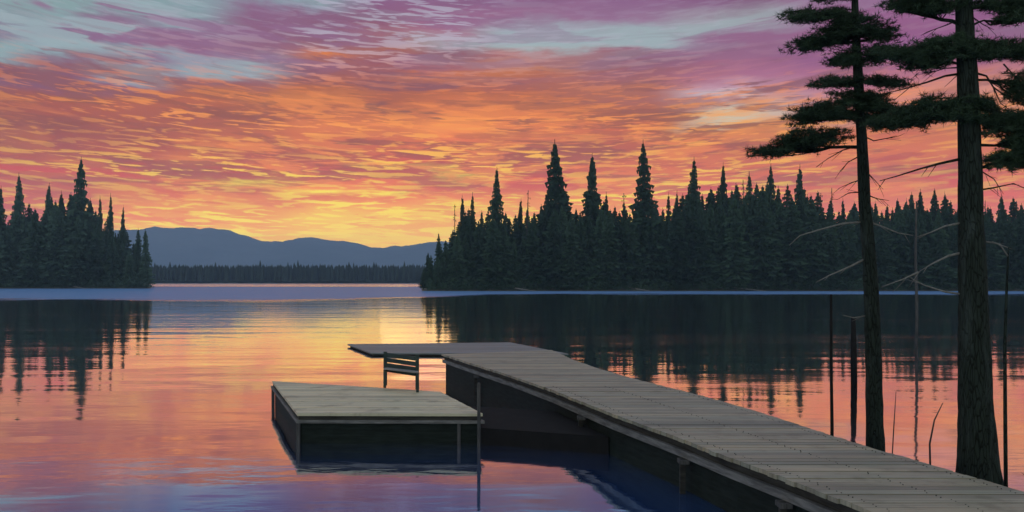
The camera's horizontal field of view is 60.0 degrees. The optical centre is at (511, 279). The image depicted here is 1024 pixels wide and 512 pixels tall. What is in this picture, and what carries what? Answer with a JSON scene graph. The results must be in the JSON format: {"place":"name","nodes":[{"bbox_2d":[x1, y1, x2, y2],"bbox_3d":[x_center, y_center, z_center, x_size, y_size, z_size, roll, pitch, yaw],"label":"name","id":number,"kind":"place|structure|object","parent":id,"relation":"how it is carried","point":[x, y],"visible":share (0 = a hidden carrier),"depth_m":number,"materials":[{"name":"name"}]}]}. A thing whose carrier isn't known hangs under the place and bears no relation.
{"place":"outdoors","nodes":[
{"label":"outdoors","id":0,"kind":"place"},
{"bbox_2d":[0,285,150,288],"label":"bank","id":1,"kind":"structure","parent":0,"point":[66,287],"depth_m":247.34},
{"bbox_2d":[0,189,10,274],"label":"spruce","id":2,"kind":"object","parent":1,"relation":"on","point":[3,224],"visible":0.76,"depth_m":253.33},
{"bbox_2d":[2,226,15,284],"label":"spruce","id":3,"kind":"object","parent":1,"relation":"on","point":[8,238],"visible":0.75,"depth_m":253.20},
{"bbox_2d":[0,226,18,283],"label":"spruce","id":4,"kind":"object","parent":1,"relation":"on","point":[2,255],"visible":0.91,"depth_m":250.91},
{"bbox_2d":[4,176,28,281],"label":"spruce","id":5,"kind":"object","parent":1,"relation":"on","point":[18,207],"visible":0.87,"depth_m":254.15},
{"bbox_2d":[13,220,32,278],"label":"spruce","id":6,"kind":"object","parent":1,"relation":"on","point":[25,236],"visible":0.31,"depth_m":254.03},
{"bbox_2d":[24,204,33,226],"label":"spruce","id":7,"kind":"object","parent":1,"relation":"on","point":[29,211],"visible":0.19,"depth_m":262.51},
{"bbox_2d":[14,209,49,284],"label":"spruce","id":8,"kind":"object","parent":1,"relation":"on","point":[36,241],"visible":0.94,"depth_m":249.40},
{"bbox_2d":[24,209,57,285],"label":"spruce","id":9,"kind":"object","parent":1,"relation":"on","point":[45,219],"visible":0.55,"depth_m":251.69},
{"bbox_2d":[41,183,51,229],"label":"spruce","id":10,"kind":"object","parent":1,"relation":"on","point":[48,203],"visible":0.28,"depth_m":256.15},
{"bbox_2d":[34,204,67,284],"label":"spruce","id":11,"kind":"object","parent":1,"relation":"on","point":[50,225],"visible":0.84,"depth_m":250.33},
{"bbox_2d":[38,210,77,284],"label":"spruce","id":12,"kind":"object","parent":1,"relation":"on","point":[61,221],"visible":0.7,"depth_m":250.42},
{"bbox_2d":[58,191,66,221],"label":"spruce","id":13,"kind":"object","parent":1,"relation":"on","point":[61,206],"visible":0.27,"depth_m":254.75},
{"bbox_2d":[52,214,83,284],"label":"spruce","id":14,"kind":"object","parent":1,"relation":"on","point":[67,226],"visible":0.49,"depth_m":251.40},
{"bbox_2d":[51,160,93,280],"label":"spruce","id":15,"kind":"object","parent":1,"relation":"on","point":[80,201],"visible":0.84,"depth_m":252.11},
{"bbox_2d":[0,276,153,287],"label":"shoreline bushes","id":16,"kind":"object","parent":1,"relation":"on","point":[133,284],"visible":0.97,"depth_m":248.03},
{"bbox_2d":[58,215,95,285],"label":"spruce","id":17,"kind":"object","parent":1,"relation":"on","point":[78,221],"visible":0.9,"depth_m":250.09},
{"bbox_2d":[61,211,104,284],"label":"spruce","id":18,"kind":"object","parent":1,"relation":"on","point":[90,223],"visible":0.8,"depth_m":250.58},
{"bbox_2d":[78,222,107,284],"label":"spruce","id":19,"kind":"object","parent":1,"relation":"on","point":[97,237],"visible":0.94,"depth_m":251.52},
{"bbox_2d":[98,199,104,255],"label":"spruce","id":20,"kind":"object","parent":1,"relation":"on","point":[100,219],"visible":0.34,"depth_m":256.68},
{"bbox_2d":[106,193,116,271],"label":"spruce","id":21,"kind":"object","parent":1,"relation":"on","point":[110,222],"visible":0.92,"depth_m":252.62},
{"bbox_2d":[102,234,122,283],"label":"spruce","id":22,"kind":"object","parent":1,"relation":"on","point":[113,271],"visible":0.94,"depth_m":251.60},
{"bbox_2d":[114,241,126,284],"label":"spruce","id":23,"kind":"object","parent":1,"relation":"on","point":[122,259],"visible":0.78,"depth_m":253.64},
{"bbox_2d":[116,208,127,273],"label":"spruce","id":24,"kind":"object","parent":1,"relation":"on","point":[122,235],"visible":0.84,"depth_m":255.04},
{"bbox_2d":[116,228,132,254],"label":"spruce","id":25,"kind":"object","parent":1,"relation":"on","point":[127,243],"visible":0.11,"depth_m":263.77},
{"bbox_2d":[119,249,140,285],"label":"spruce","id":26,"kind":"object","parent":1,"relation":"on","point":[129,268],"visible":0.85,"depth_m":251.68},
{"bbox_2d":[132,230,142,275],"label":"spruce","id":27,"kind":"object","parent":1,"relation":"on","point":[137,248],"visible":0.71,"depth_m":256.46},
{"bbox_2d":[134,257,142,285],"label":"spruce","id":28,"kind":"object","parent":1,"relation":"on","point":[138,265],"visible":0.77,"depth_m":253.88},
{"bbox_2d":[138,230,155,284],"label":"spruce","id":29,"kind":"object","parent":1,"relation":"on","point":[145,264],"visible":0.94,"depth_m":252.51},
{"bbox_2d":[112,226,448,268],"bbox_3d":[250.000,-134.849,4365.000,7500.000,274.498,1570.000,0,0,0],"label":"hills","id":30,"kind":"structure","parent":0,"point":[189,247],"depth_m":4060.14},
{"bbox_2d":[152,281,419,282],"bbox_3d":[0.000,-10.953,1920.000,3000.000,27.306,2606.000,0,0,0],"label":"shore","id":31,"kind":"structure","parent":0,"point":[286,281],"depth_m":645.98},
{"bbox_2d":[143,261,433,280],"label":"distant wood","id":32,"kind":"object","parent":31,"relation":"on","point":[257,272],"visible":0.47,"depth_m":628.57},
{"bbox_2d":[0,283,1023,511],"bbox_3d":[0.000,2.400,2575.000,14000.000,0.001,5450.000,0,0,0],"label":"lake water","id":33,"kind":"structure","parent":0,"point":[156,397],"depth_m":21.58,"materials":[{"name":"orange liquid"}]},
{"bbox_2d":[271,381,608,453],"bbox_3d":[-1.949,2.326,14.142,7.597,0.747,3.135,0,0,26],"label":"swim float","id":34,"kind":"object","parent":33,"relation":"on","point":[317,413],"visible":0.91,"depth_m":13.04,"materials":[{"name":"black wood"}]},
{"bbox_2d":[383,352,418,391],"bbox_3d":[-2.000,1.645,15.966,1.323,0.624,0.342,0,0,44],"label":"deck chair","id":35,"kind":"object","parent":34,"relation":"on","point":[401,369],"visible":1,"depth_m":16.05,"materials":[{"name":"paint"}]},
{"bbox_2d":[477,382,480,446],"bbox_3d":[-0.478,2.340,12.788,0.053,1.720,0.048,0,0,0],"label":"mooring post","id":36,"kind":"object","parent":33,"relation":"in","point":[478,418],"visible":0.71,"depth_m":12.77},
{"bbox_2d":[441,350,1023,511],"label":"dock","id":37,"kind":"object","parent":33,"relation":"on","point":[727,457],"visible":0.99,"depth_m":9.98,"materials":[{"name":"wood"}]},
{"bbox_2d":[347,342,567,355],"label":"floating platform","id":38,"kind":"structure","parent":37,"relation":"attached to","point":[425,349],"depth_m":29.87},
{"bbox_2d":[830,294,833,435],"bbox_3d":[3.754,1.448,10.411,0.046,2.555,0.040,0,0,0],"label":"dock pole","id":39,"kind":"object","parent":33,"relation":"in","point":[831,388],"visible":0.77,"depth_m":10.40,"materials":[{"name":"black wood"}]},
{"bbox_2d":[914,201,918,352],"bbox_3d":[13.229,0.035,29.001,0.135,5.207,0.108,0,0,0],"label":"dead sapling","id":40,"kind":"object","parent":33,"relation":"in","point":[916,305],"visible":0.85,"depth_m":28.97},
{"bbox_2d":[929,403,942,464],"bbox_3d":[5.213,1.971,10.900,0.179,0.926,0.025,0,0,0],"label":"bent reed","id":41,"kind":"object","parent":33,"relation":"in","point":[931,436],"visible":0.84,"depth_m":10.89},
{"bbox_2d":[0,0,1023,247],"label":"sky","id":42,"kind":"structure","parent":0,"point":[364,122],"materials":[{"name":"orange"}]},
{"bbox_2d":[421,285,1023,290],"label":"bank","id":43,"kind":"structure","parent":0,"point":[721,289],"depth_m":191.00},
{"bbox_2d":[418,269,427,289],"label":"spruce","id":44,"kind":"object","parent":43,"relation":"on","point":[421,284],"visible":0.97,"depth_m":195.53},
{"bbox_2d":[424,256,436,287],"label":"spruce","id":45,"kind":"object","parent":43,"relation":"on","point":[430,266],"visible":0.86,"depth_m":195.43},
{"bbox_2d":[432,257,443,287],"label":"spruce","id":46,"kind":"object","parent":43,"relation":"on","point":[437,267],"visible":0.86,"depth_m":194.08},
{"bbox_2d":[433,232,443,271],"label":"spruce","id":47,"kind":"object","parent":43,"relation":"on","point":[439,253],"visible":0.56,"depth_m":204.55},
{"bbox_2d":[438,247,454,286],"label":"spruce","id":48,"kind":"object","parent":43,"relation":"on","point":[445,261],"visible":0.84,"depth_m":194.09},
{"bbox_2d":[444,230,454,283],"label":"spruce","id":49,"kind":"object","parent":43,"relation":"on","point":[450,244],"visible":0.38,"depth_m":204.26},
{"bbox_2d":[445,231,469,287],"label":"spruce","id":50,"kind":"object","parent":43,"relation":"on","point":[457,267],"visible":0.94,"depth_m":193.80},
{"bbox_2d":[459,198,464,244],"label":"bare spruce","id":51,"kind":"object","parent":43,"relation":"on","point":[462,208],"visible":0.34,"depth_m":207.92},
{"bbox_2d":[452,211,473,268],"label":"spruce","id":52,"kind":"object","parent":43,"relation":"on","point":[464,230],"visible":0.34,"depth_m":201.57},
{"bbox_2d":[468,211,476,253],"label":"spruce","id":53,"kind":"object","parent":43,"relation":"on","point":[472,225],"visible":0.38,"depth_m":203.57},
{"bbox_2d":[460,220,487,286],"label":"spruce","id":54,"kind":"object","parent":43,"relation":"on","point":[477,233],"visible":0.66,"depth_m":195.87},
{"bbox_2d":[475,217,512,287],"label":"spruce","id":55,"kind":"object","parent":43,"relation":"on","point":[492,250],"visible":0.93,"depth_m":192.45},
{"bbox_2d":[486,171,513,286],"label":"spruce","id":56,"kind":"object","parent":43,"relation":"on","point":[495,208],"visible":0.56,"depth_m":197.65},
{"bbox_2d":[488,223,519,287],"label":"spruce","id":57,"kind":"object","parent":43,"relation":"on","point":[504,239],"visible":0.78,"depth_m":193.65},
{"bbox_2d":[506,218,519,257],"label":"spruce","id":58,"kind":"object","parent":43,"relation":"on","point":[509,231],"visible":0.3,"depth_m":200.83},
{"bbox_2d":[513,213,527,273],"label":"spruce","id":59,"kind":"object","parent":43,"relation":"on","point":[519,229],"visible":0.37,"depth_m":203.46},
{"bbox_2d":[516,218,551,287],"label":"spruce","id":60,"kind":"object","parent":43,"relation":"on","point":[532,248],"visible":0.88,"depth_m":194.02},
{"bbox_2d":[535,139,577,284],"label":"spruce","id":61,"kind":"object","parent":43,"relation":"on","point":[557,194],"visible":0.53,"depth_m":198.04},
{"bbox_2d":[576,157,605,245],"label":"spruce","id":62,"kind":"object","parent":43,"relation":"on","point":[592,200],"visible":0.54,"depth_m":201.30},
{"bbox_2d":[607,211,641,285],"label":"spruce","id":63,"kind":"object","parent":43,"relation":"on","point":[620,227],"visible":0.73,"depth_m":193.42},
{"bbox_2d":[618,214,649,285],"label":"spruce","id":64,"kind":"object","parent":43,"relation":"on","point":[630,247],"visible":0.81,"depth_m":193.95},
{"bbox_2d":[626,144,669,280],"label":"spruce","id":65,"kind":"object","parent":43,"relation":"on","point":[644,206],"visible":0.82,"depth_m":195.37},
{"bbox_2d":[649,215,668,285],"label":"spruce","id":66,"kind":"object","parent":43,"relation":"on","point":[660,229],"visible":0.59,"depth_m":195.33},
{"bbox_2d":[652,215,672,287],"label":"spruce","id":67,"kind":"object","parent":43,"relation":"on","point":[666,224],"visible":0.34,"depth_m":195.72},
{"bbox_2d":[664,192,671,225],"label":"bare spruce","id":68,"kind":"object","parent":43,"relation":"on","point":[668,211],"visible":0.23,"depth_m":207.71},
{"bbox_2d":[653,203,703,285],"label":"spruce","id":69,"kind":"object","parent":43,"relation":"on","point":[677,224],"visible":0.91,"depth_m":192.43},
{"bbox_2d":[672,193,685,219],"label":"spruce","id":70,"kind":"object","parent":43,"relation":"on","point":[680,204],"visible":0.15,"depth_m":203.88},
{"bbox_2d":[681,160,703,218],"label":"spruce","id":71,"kind":"object","parent":43,"relation":"on","point":[692,196],"visible":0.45,"depth_m":198.86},
{"bbox_2d":[704,189,716,221],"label":"spruce","id":72,"kind":"object","parent":43,"relation":"on","point":[710,198],"visible":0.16,"depth_m":204.99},
{"bbox_2d":[705,203,725,287],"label":"spruce","id":73,"kind":"object","parent":43,"relation":"on","point":[710,214],"visible":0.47,"depth_m":195.36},
{"bbox_2d":[704,201,733,286],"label":"spruce","id":74,"kind":"object","parent":43,"relation":"on","point":[719,209],"visible":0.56,"depth_m":195.29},
{"bbox_2d":[713,166,730,219],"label":"spruce","id":75,"kind":"object","parent":43,"relation":"on","point":[721,196],"visible":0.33,"depth_m":201.28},
{"bbox_2d":[425,276,1023,290],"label":"bank undergrowth","id":76,"kind":"object","parent":43,"relation":"on","point":[472,286],"visible":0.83,"depth_m":191.16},
{"bbox_2d":[713,208,739,285],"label":"spruce","id":77,"kind":"object","parent":43,"relation":"on","point":[722,219],"visible":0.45,"depth_m":194.98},
{"bbox_2d":[711,193,756,288],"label":"spruce","id":78,"kind":"object","parent":43,"relation":"on","point":[735,256],"visible":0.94,"depth_m":192.59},
{"bbox_2d":[732,186,742,218],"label":"spruce","id":79,"kind":"object","parent":43,"relation":"on","point":[738,195],"visible":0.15,"depth_m":203.44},
{"bbox_2d":[728,200,756,285],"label":"spruce","id":80,"kind":"object","parent":43,"relation":"on","point":[743,211],"visible":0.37,"depth_m":195.28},
{"bbox_2d":[744,174,753,226],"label":"spruce","id":81,"kind":"object","parent":43,"relation":"on","point":[748,195],"visible":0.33,"depth_m":197.31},
{"bbox_2d":[739,193,768,286],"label":"spruce","id":82,"kind":"object","parent":43,"relation":"on","point":[751,210],"visible":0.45,"depth_m":194.72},
{"bbox_2d":[740,187,786,287],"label":"spruce","id":83,"kind":"object","parent":43,"relation":"on","point":[761,230],"visible":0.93,"depth_m":192.00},
{"bbox_2d":[753,206,788,285],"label":"spruce","id":84,"kind":"object","parent":43,"relation":"on","point":[773,225],"visible":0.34,"depth_m":192.96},
{"bbox_2d":[765,166,777,235],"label":"spruce","id":85,"kind":"object","parent":43,"relation":"on","point":[770,189],"visible":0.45,"depth_m":198.70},
{"bbox_2d":[773,198,794,287],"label":"spruce","id":86,"kind":"object","parent":43,"relation":"on","point":[779,206],"visible":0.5,"depth_m":195.17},
{"bbox_2d":[781,184,790,219],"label":"spruce","id":87,"kind":"object","parent":43,"relation":"on","point":[787,195],"visible":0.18,"depth_m":202.33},
{"bbox_2d":[766,196,813,287],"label":"spruce","id":88,"kind":"object","parent":43,"relation":"on","point":[793,222],"visible":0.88,"depth_m":192.78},
{"bbox_2d":[794,169,806,217],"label":"spruce","id":89,"kind":"object","parent":43,"relation":"on","point":[799,190],"visible":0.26,"depth_m":200.62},
{"bbox_2d":[783,198,829,286],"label":"spruce","id":90,"kind":"object","parent":43,"relation":"on","point":[800,208],"visible":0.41,"depth_m":193.53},
{"bbox_2d":[792,196,837,287],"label":"spruce","id":91,"kind":"object","parent":43,"relation":"on","point":[811,214],"visible":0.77,"depth_m":192.96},
{"bbox_2d":[814,192,823,221],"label":"spruce","id":92,"kind":"object","parent":43,"relation":"on","point":[817,201],"visible":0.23,"depth_m":214.13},
{"bbox_2d":[816,206,826,236],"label":"spruce","id":93,"kind":"object","parent":43,"relation":"on","point":[822,218],"visible":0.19,"depth_m":201.54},
{"bbox_2d":[812,215,848,286],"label":"spruce","id":94,"kind":"object","parent":43,"relation":"on","point":[832,250],"visible":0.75,"depth_m":193.44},
{"bbox_2d":[834,212,842,238],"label":"spruce","id":95,"kind":"object","parent":43,"relation":"on","point":[838,219],"visible":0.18,"depth_m":205.39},
{"bbox_2d":[835,213,862,286],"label":"spruce","id":96,"kind":"object","parent":43,"relation":"on","point":[848,243],"visible":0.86,"depth_m":193.29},
{"bbox_2d":[844,204,858,236],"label":"spruce","id":97,"kind":"object","parent":43,"relation":"on","point":[852,211],"visible":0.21,"depth_m":202.25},
{"bbox_2d":[842,213,881,285],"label":"spruce","id":98,"kind":"object","parent":43,"relation":"on","point":[858,244],"visible":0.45,"depth_m":194.19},
{"bbox_2d":[873,203,878,233],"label":"spruce","id":99,"kind":"object","parent":43,"relation":"on","point":[875,216],"visible":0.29,"depth_m":202.35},
{"bbox_2d":[861,212,900,286],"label":"spruce","id":100,"kind":"object","parent":43,"relation":"on","point":[881,240],"visible":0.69,"depth_m":192.72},
{"bbox_2d":[878,218,902,286],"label":"spruce","id":101,"kind":"object","parent":43,"relation":"on","point":[891,241],"visible":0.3,"depth_m":194.55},
{"bbox_2d":[884,219,914,285],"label":"spruce","id":102,"kind":"object","parent":43,"relation":"on","point":[892,224],"visible":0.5,"depth_m":194.70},
{"bbox_2d":[889,206,921,285],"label":"spruce","id":103,"kind":"object","parent":43,"relation":"on","point":[899,220],"visible":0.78,"depth_m":194.12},
{"bbox_2d":[895,205,934,288],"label":"spruce","id":104,"kind":"object","parent":43,"relation":"on","point":[909,225],"visible":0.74,"depth_m":192.99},
{"bbox_2d":[909,189,937,286],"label":"spruce","id":105,"kind":"object","parent":43,"relation":"on","point":[920,206],"visible":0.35,"depth_m":196.44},
{"bbox_2d":[913,211,939,285],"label":"spruce","id":106,"kind":"object","parent":43,"relation":"on","point":[922,226],"visible":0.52,"depth_m":193.54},
{"bbox_2d":[918,210,954,284],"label":"spruce","id":107,"kind":"object","parent":43,"relation":"on","point":[929,222],"visible":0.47,"depth_m":194.97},
{"bbox_2d":[928,188,945,255],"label":"spruce","id":108,"kind":"object","parent":43,"relation":"on","point":[934,209],"visible":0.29,"depth_m":198.95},
{"bbox_2d":[928,212,957,286],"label":"spruce","id":109,"kind":"object","parent":43,"relation":"on","point":[939,251],"visible":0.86,"depth_m":193.39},
{"bbox_2d":[942,201,956,233],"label":"spruce","id":110,"kind":"object","parent":43,"relation":"on","point":[949,216],"visible":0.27,"depth_m":203.01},
{"bbox_2d":[943,219,957,285],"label":"spruce","id":111,"kind":"object","parent":43,"relation":"on","point":[951,243],"visible":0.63,"depth_m":195.06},
{"bbox_2d":[943,214,957,285],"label":"spruce","id":112,"kind":"object","parent":43,"relation":"on","point":[955,227],"visible":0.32,"depth_m":195.35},
{"bbox_2d":[984,211,1013,286],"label":"spruce","id":113,"kind":"object","parent":43,"relation":"on","point":[991,238],"visible":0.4,"depth_m":192.35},
{"bbox_2d":[990,216,1015,286],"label":"spruce","id":114,"kind":"object","parent":43,"relation":"on","point":[998,228],"visible":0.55,"depth_m":194.81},
{"bbox_2d":[990,212,1021,286],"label":"spruce","id":115,"kind":"object","parent":43,"relation":"on","point":[1006,224],"visible":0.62,"depth_m":194.51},
{"bbox_2d":[1001,222,1023,286],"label":"spruce","id":116,"kind":"object","parent":43,"relation":"on","point":[1011,232],"visible":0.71,"depth_m":193.76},
{"bbox_2d":[1008,198,1018,222],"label":"spruce","id":117,"kind":"object","parent":43,"relation":"on","point":[1013,212],"visible":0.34,"depth_m":215.97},
{"bbox_2d":[1009,204,1023,287],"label":"spruce","id":118,"kind":"object","parent":43,"relation":"on","point":[1019,222],"visible":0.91,"depth_m":193.46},
{"bbox_2d":[850,316,856,384],"bbox_3d":[7.869,1.644,20.402,0.157,1.602,0.144,0,0,0],"label":"old piling","id":119,"kind":"object","parent":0,"point":[853,349],"visible":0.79,"depth_m":20.35,"materials":[{"name":"black wood"}]},
{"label":"near shore","id":120,"kind":"structure","parent":0,"visible":0},
{"bbox_2d":[741,0,918,451],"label":"pine tree","id":121,"kind":"object","parent":120,"relation":"on","point":[854,26],"visible":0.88,"depth_m":10.68,"materials":[{"name":"green plant"}]},
{"bbox_2d":[861,0,1023,485],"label":"pine tree","id":122,"kind":"object","parent":120,"relation":"on","point":[969,109],"visible":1,"depth_m":9.11,"materials":[{"name":"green plant"}]},
{"bbox_2d":[992,241,1008,486],"bbox_3d":[4.787,0.936,8.717,0.247,2.626,0.046,0,0,-23],"label":"dead sapling","id":123,"kind":"object","parent":120,"relation":"on","point":[1005,449],"visible":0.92,"depth_m":8.74,"materials":[{"name":"brown wood"}]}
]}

